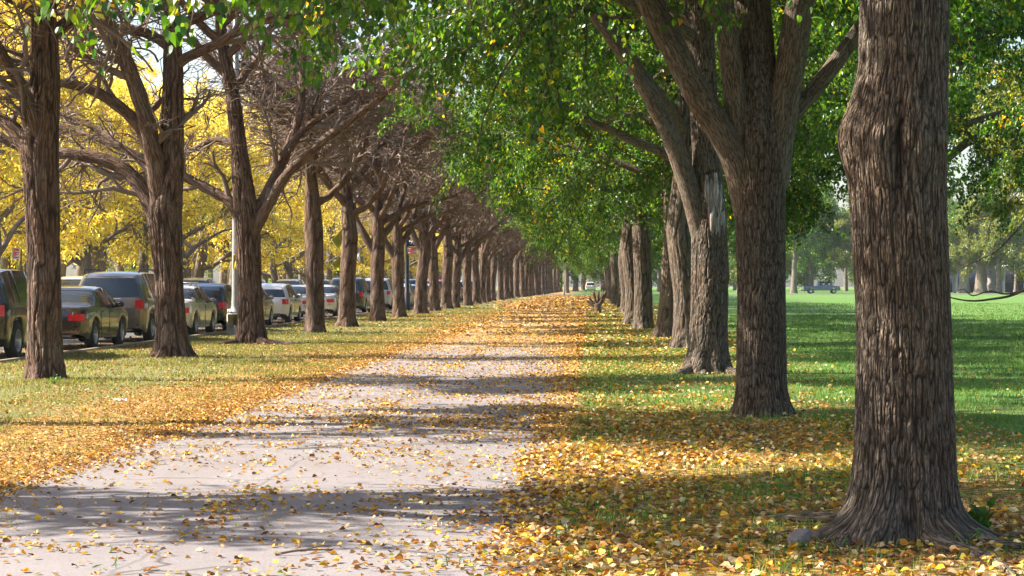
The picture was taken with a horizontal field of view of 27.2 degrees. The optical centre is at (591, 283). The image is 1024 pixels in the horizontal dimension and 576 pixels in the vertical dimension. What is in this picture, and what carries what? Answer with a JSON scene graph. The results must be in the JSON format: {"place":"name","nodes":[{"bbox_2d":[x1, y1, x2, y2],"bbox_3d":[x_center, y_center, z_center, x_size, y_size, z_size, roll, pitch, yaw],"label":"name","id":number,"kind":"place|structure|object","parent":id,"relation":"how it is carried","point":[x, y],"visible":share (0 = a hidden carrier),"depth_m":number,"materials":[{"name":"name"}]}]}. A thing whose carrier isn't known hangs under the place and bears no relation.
{"place":"outdoors","nodes":[
{"label":"outdoors","id":0,"kind":"place"},
{"bbox_2d":[0,291,497,358],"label":"street","id":1,"kind":"structure","parent":0,"point":[77,342],"depth_m":55.45,"materials":[{"name":"asphalt"}]},
{"bbox_2d":[0,268,27,357],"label":"parked suv","id":2,"kind":"object","parent":1,"relation":"on","point":[13,312],"visible":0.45,"depth_m":41.68,"materials":[{"name":"black paint"}]},
{"bbox_2d":[61,276,82,285],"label":"parked suv","id":3,"kind":"object","parent":1,"relation":"on","point":[70,280],"visible":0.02,"depth_m":82.75,"materials":[{"name":"white paint"}]},
{"bbox_2d":[22,286,127,348],"bbox_3d":[-12.250,0.774,49.795,2.140,1.445,4.930,0,0,0],"label":"parked car","id":4,"kind":"object","parent":1,"relation":"on","point":[91,315],"visible":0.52,"depth_m":48.58,"materials":[{"name":"brown paint"}]},
{"bbox_2d":[78,269,154,340],"bbox_3d":[-12.320,0.556,56.095,2.280,1.880,4.930,0,0,0],"label":"parked suv","id":5,"kind":"object","parent":1,"relation":"on","point":[133,292],"visible":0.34,"depth_m":53.88,"materials":[{"name":"beige paint"}]},
{"bbox_2d":[134,282,216,335],"bbox_3d":[-12.250,0.722,62.095,2.140,1.548,4.930,0,0,0],"label":"parked car","id":6,"kind":"object","parent":1,"relation":"on","point":[200,308],"visible":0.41,"depth_m":61.27,"materials":[{"name":"beige paint"}]},
{"bbox_2d":[183,277,215,283],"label":"parked suv","id":7,"kind":"object","parent":1,"relation":"on","point":[201,280],"visible":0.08,"depth_m":107.49,"materials":[{"name":"beige paint"}]},
{"bbox_2d":[184,283,231,330],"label":"parked car","id":8,"kind":"object","parent":1,"relation":"on","point":[221,293],"visible":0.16,"depth_m":65.86,"materials":[{"name":"black paint"}]},
{"bbox_2d":[221,285,273,324],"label":"parked car","id":9,"kind":"object","parent":1,"relation":"on","point":[268,305],"visible":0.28,"depth_m":74.23,"materials":[{"name":"beige paint"}]},
{"bbox_2d":[262,283,302,322],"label":"parked car","id":10,"kind":"object","parent":1,"relation":"on","point":[286,300],"visible":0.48,"depth_m":79.36,"materials":[{"name":"white paint"}]},
{"bbox_2d":[273,285,325,319],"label":"parked car","id":11,"kind":"object","parent":1,"relation":"on","point":[299,289],"visible":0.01,"depth_m":86.56,"materials":[{"name":"white paint"}]},
{"bbox_2d":[301,285,339,316],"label":"parked car","id":12,"kind":"object","parent":1,"relation":"on","point":[331,297],"visible":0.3,"depth_m":94.08,"materials":[{"name":"silver paint"}]},
{"bbox_2d":[328,277,370,312],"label":"parked suv","id":13,"kind":"object","parent":1,"relation":"on","point":[363,291],"visible":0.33,"depth_m":105.65,"materials":[{"name":"black paint"}]},
{"bbox_2d":[359,277,392,309],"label":"parked suv","id":14,"kind":"object","parent":1,"relation":"on","point":[388,292],"visible":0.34,"depth_m":119.67,"materials":[{"name":"silver paint"}]},
{"bbox_2d":[0,307,513,478],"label":"dry grass","id":15,"kind":"structure","parent":0,"point":[330,339],"depth_m":38.89,"materials":[{"name":"plant"}]},
{"bbox_2d":[0,297,584,575],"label":"path","id":16,"kind":"structure","parent":0,"point":[58,527],"depth_m":15.10,"materials":[{"name":"grey gravel"}]},
{"bbox_2d":[76,466,612,569],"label":"grass tufts","id":17,"kind":"object","parent":16,"relation":"on","point":[460,557],"visible":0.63,"depth_m":11.61,"materials":[{"name":"plant"}]},
{"bbox_2d":[0,287,1023,575],"bbox_3d":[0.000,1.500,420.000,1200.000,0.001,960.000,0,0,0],"label":"ground","id":18,"kind":"structure","parent":0,"point":[826,297],"depth_m":24.56,"materials":[{"name":"plant"}]},
{"bbox_2d":[0,132,19,202],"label":"yellow tree","id":19,"kind":"object","parent":18,"relation":"on","point":[5,168],"visible":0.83,"depth_m":66.11,"materials":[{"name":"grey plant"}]},
{"bbox_2d":[0,101,71,220],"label":"yellow tree","id":20,"kind":"object","parent":18,"relation":"on","point":[12,189],"visible":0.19,"depth_m":75.74,"materials":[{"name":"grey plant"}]},
{"bbox_2d":[0,1,104,259],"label":"yellow tree","id":21,"kind":"object","parent":18,"relation":"on","point":[20,220],"visible":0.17,"depth_m":89.44,"materials":[{"name":"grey plant"}]},
{"bbox_2d":[0,0,118,268],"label":"yellow tree","id":22,"kind":"object","parent":18,"relation":"on","point":[5,262],"depth_m":132.28,"materials":[{"name":"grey plant"}]},
{"bbox_2d":[0,17,138,268],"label":"yellow tree","id":23,"kind":"object","parent":18,"relation":"on","point":[92,224],"visible":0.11,"depth_m":95.49,"materials":[{"name":"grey plant"}]},
{"bbox_2d":[3,9,140,271],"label":"yellow tree","id":24,"kind":"object","parent":18,"relation":"on","point":[25,264],"visible":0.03,"depth_m":144.10,"materials":[{"name":"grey plant"}]},
{"bbox_2d":[0,0,194,113],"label":"locust tree","id":25,"kind":"object","parent":18,"relation":"on","point":[98,12],"visible":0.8,"depth_m":16.05,"materials":[{"name":"brown plant"}]},
{"bbox_2d":[5,0,204,79],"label":"locust tree","id":26,"kind":"object","parent":18,"relation":"on","point":[122,15],"visible":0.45,"depth_m":22.42,"materials":[{"name":"brown plant"}]},
{"bbox_2d":[0,0,213,380],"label":"locust tree","id":27,"kind":"object","parent":18,"relation":"on","point":[35,136],"visible":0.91,"depth_m":32.69,"materials":[{"name":"brown plant"}]},
{"bbox_2d":[0,54,214,275],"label":"yellow tree","id":28,"kind":"object","parent":18,"relation":"on","point":[84,262],"visible":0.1,"depth_m":108.29,"materials":[{"name":"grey plant"}]},
{"bbox_2d":[60,79,199,271],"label":"yellow tree","id":29,"kind":"object","parent":18,"relation":"on","point":[95,262],"visible":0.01,"depth_m":155.21,"materials":[{"name":"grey plant"}]},
{"bbox_2d":[60,72,231,272],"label":"yellow tree","id":30,"kind":"object","parent":18,"relation":"on","point":[142,255],"visible":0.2,"depth_m":117.58,"materials":[{"name":"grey plant"}]},
{"bbox_2d":[79,51,214,271],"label":"yellow tree","id":31,"kind":"object","parent":18,"relation":"on","point":[103,265],"visible":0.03,"depth_m":164.75,"materials":[{"name":"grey plant"}]},
{"bbox_2d":[77,85,252,271],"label":"yellow tree","id":32,"kind":"object","parent":18,"relation":"on","point":[194,176],"visible":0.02,"depth_m":176.26,"materials":[{"name":"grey plant"}]},
{"bbox_2d":[114,189,228,277],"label":"yellow tree","id":33,"kind":"object","parent":18,"relation":"on","point":[190,269],"visible":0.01,"depth_m":197.52,"materials":[{"name":"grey plant"}]},
{"bbox_2d":[92,82,304,277],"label":"yellow tree","id":34,"kind":"object","parent":18,"relation":"on","point":[214,232],"visible":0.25,"depth_m":129.41,"materials":[{"name":"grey plant"}]},
{"bbox_2d":[123,70,303,277],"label":"yellow tree","id":35,"kind":"object","parent":18,"relation":"on","point":[199,269],"visible":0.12,"depth_m":138.19,"materials":[{"name":"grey plant"}]},
{"bbox_2d":[138,106,304,284],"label":"yellow tree","id":36,"kind":"object","parent":18,"relation":"on","point":[262,178],"visible":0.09,"depth_m":148.57,"materials":[{"name":"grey plant"}]},
{"bbox_2d":[0,0,443,357],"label":"locust tree","id":37,"kind":"object","parent":18,"relation":"on","point":[159,193],"visible":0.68,"depth_m":42.60,"materials":[{"name":"brown plant"}]},
{"bbox_2d":[227,18,238,335],"bbox_3d":[-11.672,-4.150,61.000,3.230,11.400,0.460,0,0,0],"label":"lamp post","id":38,"kind":"object","parent":18,"relation":"on","point":[232,316],"visible":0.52,"depth_m":60.89,"materials":[{"name":"metal"}]},
{"bbox_2d":[0,296,496,363],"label":"kerb","id":39,"kind":"structure","parent":18,"relation":"on","point":[103,347],"depth_m":50.56,"materials":[{"name":"concrete"}]},
{"bbox_2d":[59,0,455,344],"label":"locust tree","id":40,"kind":"object","parent":18,"relation":"on","point":[249,212],"visible":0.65,"depth_m":52.55,"materials":[{"name":"brown plant"}]},
{"bbox_2d":[190,110,337,273],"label":"yellow tree","id":41,"kind":"object","parent":18,"relation":"on","point":[280,245],"visible":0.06,"depth_m":161.42,"materials":[{"name":"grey plant"}]},
{"bbox_2d":[207,145,340,282],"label":"yellow tree","id":42,"kind":"object","parent":18,"relation":"on","point":[273,275],"visible":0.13,"depth_m":170.95,"materials":[{"name":"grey plant"}]},
{"bbox_2d":[0,295,560,503],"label":"fallen leaves","id":43,"kind":"object","parent":18,"relation":"on","point":[98,438],"visible":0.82,"depth_m":27.09,"materials":[{"name":"yellow plant"}]},
{"bbox_2d":[261,174,341,278],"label":"yellow tree","id":44,"kind":"object","parent":18,"relation":"on","point":[288,269],"visible":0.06,"depth_m":181.70,"materials":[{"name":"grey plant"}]},
{"bbox_2d":[182,2,425,332],"bbox_3d":[-8.614,-4.200,64.889,7.342,11.639,9.427,-1,-1,21],"label":"locust tree","id":45,"kind":"object","parent":18,"relation":"on","point":[314,272],"visible":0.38,"depth_m":64.55,"materials":[{"name":"brown plant"}]},
{"bbox_2d":[262,191,370,277],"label":"yellow tree","id":46,"kind":"object","parent":18,"relation":"on","point":[367,254],"visible":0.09,"depth_m":191.40,"materials":[{"name":"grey plant"}]},
{"bbox_2d":[331,230,341,277],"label":"crossing sign","id":47,"kind":"object","parent":18,"relation":"on","point":[336,240],"visible":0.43,"depth_m":98.97,"materials":[{"name":"metal"}]},
{"bbox_2d":[263,180,415,279],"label":"yellow tree","id":48,"kind":"object","parent":18,"relation":"on","point":[329,273],"visible":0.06,"depth_m":202.68,"materials":[{"name":"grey plant"}]},
{"bbox_2d":[292,183,388,277],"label":"yellow tree","id":49,"kind":"object","parent":18,"relation":"on","point":[365,269],"visible":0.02,"depth_m":214.47,"materials":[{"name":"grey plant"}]},
{"bbox_2d":[217,27,467,326],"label":"locust tree","id":50,"kind":"object","parent":18,"relation":"on","point":[349,249],"visible":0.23,"depth_m":73.08,"materials":[{"name":"brown plant"}]},
{"bbox_2d":[298,205,409,278],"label":"yellow tree","id":51,"kind":"object","parent":18,"relation":"on","point":[387,261],"visible":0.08,"depth_m":221.67,"materials":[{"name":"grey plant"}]},
{"bbox_2d":[254,64,508,320],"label":"locust tree","id":52,"kind":"object","parent":18,"relation":"on","point":[375,244],"visible":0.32,"depth_m":83.82,"materials":[{"name":"brown plant"}]},
{"bbox_2d":[298,85,508,317],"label":"locust tree","id":53,"kind":"object","parent":18,"relation":"on","point":[395,251],"visible":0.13,"depth_m":93.37,"materials":[{"name":"brown plant"}]},
{"bbox_2d":[405,223,416,310],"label":"street lamp","id":54,"kind":"object","parent":18,"relation":"on","point":[410,250],"visible":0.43,"depth_m":116.89,"materials":[{"name":"paint"}]},
{"bbox_2d":[337,84,524,313],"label":"locust tree","id":55,"kind":"object","parent":18,"relation":"on","point":[422,243],"visible":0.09,"depth_m":104.64,"materials":[{"name":"brown plant"}]},
{"bbox_2d":[363,150,509,310],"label":"locust tree","id":56,"kind":"object","parent":18,"relation":"on","point":[433,301],"visible":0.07,"depth_m":114.22,"materials":[{"name":"brown plant"}]},
{"bbox_2d":[383,122,509,308],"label":"locust tree","id":57,"kind":"object","parent":18,"relation":"on","point":[446,289],"visible":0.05,"depth_m":123.43,"materials":[{"name":"brown plant"}]},
{"bbox_2d":[403,196,536,306],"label":"locust tree","id":58,"kind":"object","parent":18,"relation":"on","point":[459,254],"visible":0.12,"depth_m":133.04,"materials":[{"name":"brown plant"}]},
{"bbox_2d":[435,186,524,303],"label":"locust tree","id":59,"kind":"object","parent":18,"relation":"on","point":[476,299],"visible":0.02,"depth_m":153.35,"materials":[{"name":"brown plant"}]},
{"bbox_2d":[442,228,525,301],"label":"locust tree","id":60,"kind":"object","parent":18,"relation":"on","point":[488,279],"visible":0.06,"depth_m":172.31,"materials":[{"name":"brown plant"}]},
{"bbox_2d":[442,170,534,305],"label":"locust tree","id":61,"kind":"object","parent":18,"relation":"on","point":[467,269],"visible":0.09,"depth_m":142.55,"materials":[{"name":"brown plant"}]},
{"bbox_2d":[461,198,526,302],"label":"locust tree","id":62,"kind":"object","parent":18,"relation":"on","point":[483,248],"visible":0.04,"depth_m":162.87,"materials":[{"name":"brown plant"}]},
{"bbox_2d":[462,233,530,300],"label":"locust tree","id":63,"kind":"object","parent":18,"relation":"on","point":[493,274],"visible":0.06,"depth_m":181.58,"materials":[{"name":"brown plant"}]},
{"bbox_2d":[453,233,543,299],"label":"locust tree","id":64,"kind":"object","parent":18,"relation":"on","point":[500,274],"visible":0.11,"depth_m":192.61,"materials":[{"name":"brown plant"}]},
{"bbox_2d":[490,241,531,297],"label":"locust tree","id":65,"kind":"object","parent":18,"relation":"on","point":[511,287],"visible":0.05,"depth_m":212.86,"materials":[{"name":"brown plant"}]},
{"bbox_2d":[0,295,1023,575],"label":"fallen leaves","id":66,"kind":"object","parent":18,"relation":"on","point":[558,455],"depth_m":17.19,"materials":[{"name":"yellow plant"}]},
{"bbox_2d":[508,246,522,297],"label":"locust tree","id":67,"kind":"object","parent":18,"relation":"on","point":[516,275],"visible":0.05,"depth_m":223.29,"materials":[{"name":"brown plant"}]},
{"bbox_2d":[496,248,544,296],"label":"locust tree","id":68,"kind":"object","parent":18,"relation":"on","point":[522,278],"visible":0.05,"depth_m":234.19,"materials":[{"name":"brown plant"}]},
{"bbox_2d":[488,228,553,298],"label":"locust tree","id":69,"kind":"object","parent":18,"relation":"on","point":[506,280],"visible":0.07,"depth_m":203.55,"materials":[{"name":"brown plant"}]},
{"bbox_2d":[25,0,1023,575],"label":"linden tree","id":70,"kind":"object","parent":18,"relation":"on","point":[893,140],"visible":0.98,"depth_m":12.27,"materials":[{"name":"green plant"}]},
{"bbox_2d":[527,250,558,295],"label":"locust tree","id":71,"kind":"object","parent":18,"relation":"on","point":[531,268],"visible":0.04,"depth_m":253.79,"materials":[{"name":"brown plant"}]},
{"bbox_2d":[554,262,598,292],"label":"park tree","id":72,"kind":"object","parent":18,"relation":"on","point":[593,275],"visible":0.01,"depth_m":329.86,"materials":[{"name":"grey plant"}]},
{"bbox_2d":[496,203,661,307],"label":"linden tree","id":73,"kind":"object","parent":18,"relation":"on","point":[619,291],"visible":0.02,"depth_m":130.88,"materials":[{"name":"green plant"}]},
{"bbox_2d":[499,162,660,265],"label":"linden tree","id":74,"kind":"object","parent":18,"relation":"on","point":[556,244],"visible":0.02,"depth_m":93.61,"materials":[{"name":"green plant"}]},
{"bbox_2d":[520,187,662,268],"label":"linden tree","id":75,"kind":"object","parent":18,"relation":"on","point":[616,237],"visible":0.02,"depth_m":113.26,"materials":[{"name":"green plant"}]},
{"bbox_2d":[497,211,690,304],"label":"linden tree","id":76,"kind":"object","parent":18,"relation":"on","point":[606,250],"visible":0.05,"depth_m":140.99,"materials":[{"name":"green plant"}]},
{"bbox_2d":[457,149,732,264],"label":"linden tree","id":77,"kind":"object","parent":18,"relation":"on","point":[528,220],"visible":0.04,"depth_m":87.39,"materials":[{"name":"green plant"}]},
{"bbox_2d":[586,291,606,312],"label":"cut stump","id":78,"kind":"object","parent":18,"relation":"on","point":[597,303],"visible":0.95,"depth_m":108.00,"materials":[{"name":"wood"}]},
{"bbox_2d":[535,210,661,303],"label":"linden tree","id":79,"kind":"object","parent":18,"relation":"on","point":[614,269],"visible":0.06,"depth_m":151.54,"materials":[{"name":"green plant"}]},
{"bbox_2d":[373,26,850,337],"bbox_3d":[1.494,-4.743,59.048,15.136,12.727,13.452,0,0,0],"label":"linden tree","id":80,"kind":"object","parent":18,"relation":"on","point":[528,160],"visible":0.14,"depth_m":57.76,"materials":[{"name":"green plant"}]},
{"bbox_2d":[437,45,799,329],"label":"linden tree","id":81,"kind":"object","parent":18,"relation":"on","point":[643,301],"visible":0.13,"depth_m":68.48,"materials":[{"name":"green plant"}]},
{"bbox_2d":[214,0,1023,416],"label":"linden tree","id":82,"kind":"object","parent":18,"relation":"on","point":[750,128],"visible":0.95,"depth_m":23.83,"materials":[{"name":"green plant"}]},
{"bbox_2d":[433,51,820,323],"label":"linden tree","id":83,"kind":"object","parent":18,"relation":"on","point":[626,244],"visible":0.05,"depth_m":76.75,"materials":[{"name":"green plant"}]},
{"bbox_2d":[519,175,735,311],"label":"linden tree","id":84,"kind":"object","parent":18,"relation":"on","point":[620,267],"visible":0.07,"depth_m":109.77,"materials":[{"name":"green plant"}]},
{"bbox_2d":[335,0,1023,374],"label":"linden tree","id":85,"kind":"object","parent":18,"relation":"on","point":[699,184],"visible":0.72,"depth_m":35.17,"materials":[{"name":"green plant"}]},
{"bbox_2d":[387,0,976,348],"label":"linden tree","id":86,"kind":"object","parent":18,"relation":"on","point":[678,239],"visible":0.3,"depth_m":48.23,"materials":[{"name":"green plant"}]},
{"bbox_2d":[727,218,736,292],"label":"park tree","id":87,"kind":"object","parent":18,"relation":"on","point":[732,262],"visible":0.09,"depth_m":335.22,"materials":[{"name":"green plant"}]},
{"bbox_2d":[787,528,810,546],"bbox_3d":[1.179,1.469,12.078,0.133,0.141,0.120,0,0,-41],"label":"rock","id":88,"kind":"object","parent":18,"relation":"on","point":[797,535],"visible":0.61,"depth_m":12.04,"materials":[{"name":"stone"}]},
{"bbox_2d":[786,205,830,292],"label":"park tree","id":89,"kind":"object","parent":18,"relation":"on","point":[796,262],"visible":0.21,"depth_m":321.63,"materials":[{"name":"green plant"}]},
{"bbox_2d":[596,0,1023,239],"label":"linden tree","id":90,"kind":"object","parent":18,"relation":"on","point":[1015,115],"visible":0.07,"depth_m":55.28,"materials":[{"name":"green plant"}]},
{"bbox_2d":[786,183,850,292],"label":"park tree","id":91,"kind":"object","parent":18,"relation":"on","point":[810,270],"visible":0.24,"depth_m":337.85,"materials":[{"name":"green plant"}]},
{"bbox_2d":[802,281,839,293],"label":"parked pickup","id":92,"kind":"object","parent":18,"relation":"on","point":[823,285],"visible":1,"depth_m":311.05,"materials":[{"name":"blue paint"}]},
{"bbox_2d":[801,173,852,290],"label":"park tree","id":93,"kind":"object","parent":18,"relation":"on","point":[832,275],"visible":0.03,"depth_m":431.66,"materials":[{"name":"green plant"}]},
{"bbox_2d":[649,34,1023,239],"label":"linden tree","id":94,"kind":"object","parent":18,"relation":"on","point":[978,157],"visible":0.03,"depth_m":85.96,"materials":[{"name":"green plant"}]},
{"bbox_2d":[823,200,853,290],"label":"park tree","id":95,"kind":"object","parent":18,"relation":"on","point":[846,274],"visible":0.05,"depth_m":419.90,"materials":[{"name":"green plant"}]},
{"bbox_2d":[826,195,852,269],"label":"park tree","id":96,"kind":"object","parent":18,"relation":"on","point":[844,256],"visible":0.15,"depth_m":334.24,"materials":[{"name":"green plant"}]},
{"bbox_2d":[948,217,970,276],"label":"park tree","id":97,"kind":"object","parent":18,"relation":"on","point":[956,266],"visible":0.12,"depth_m":324.98,"materials":[{"name":"green plant"}]},
{"bbox_2d":[947,196,978,292],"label":"park tree","id":98,"kind":"object","parent":18,"relation":"on","point":[965,284],"visible":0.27,"depth_m":324.37,"materials":[{"name":"green plant"}]},
{"bbox_2d":[968,497,996,527],"bbox_3d":[2.329,1.401,12.631,0.190,0.251,0.256,0,0,43],"label":"weed sapling","id":99,"kind":"object","parent":18,"relation":"on","point":[980,517],"visible":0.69,"depth_m":12.60,"materials":[{"name":"green plant"}]},
{"bbox_2d":[948,196,1020,292],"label":"park tree","id":100,"kind":"object","parent":18,"relation":"on","point":[980,285],"visible":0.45,"depth_m":321.04,"materials":[{"name":"green plant"}]},
{"bbox_2d":[949,173,1023,292],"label":"park tree","id":101,"kind":"object","parent":18,"relation":"on","point":[991,244],"visible":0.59,"depth_m":318.97,"materials":[{"name":"green plant"}]},
{"bbox_2d":[950,265,1023,291],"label":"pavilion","id":102,"kind":"structure","parent":18,"relation":"on","point":[1007,280],"depth_m":358.00,"materials":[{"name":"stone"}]},
{"bbox_2d":[951,29,1023,301],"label":"park tree","id":103,"kind":"object","parent":18,"relation":"on","point":[1009,97],"visible":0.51,"depth_m":67.14,"materials":[{"name":"green plant"}]},
{"bbox_2d":[952,219,1023,292],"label":"park tree","id":104,"kind":"object","parent":18,"relation":"on","point":[991,281],"visible":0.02,"depth_m":329.52,"materials":[{"name":"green plant"}]},
{"bbox_2d":[995,217,1023,291],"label":"park tree","id":105,"kind":"object","parent":18,"relation":"on","point":[1015,272],"visible":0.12,"depth_m":334.95,"materials":[{"name":"green plant"}]},
{"bbox_2d":[26,0,1023,286],"label":"sky","id":106,"kind":"structure","parent":0,"point":[70,271],"materials":[{"name":"white"}]},
{"bbox_2d":[496,294,1023,294],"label":"cross street","id":107,"kind":"structure","parent":0,"point":[786,294],"depth_m":287.00,"materials":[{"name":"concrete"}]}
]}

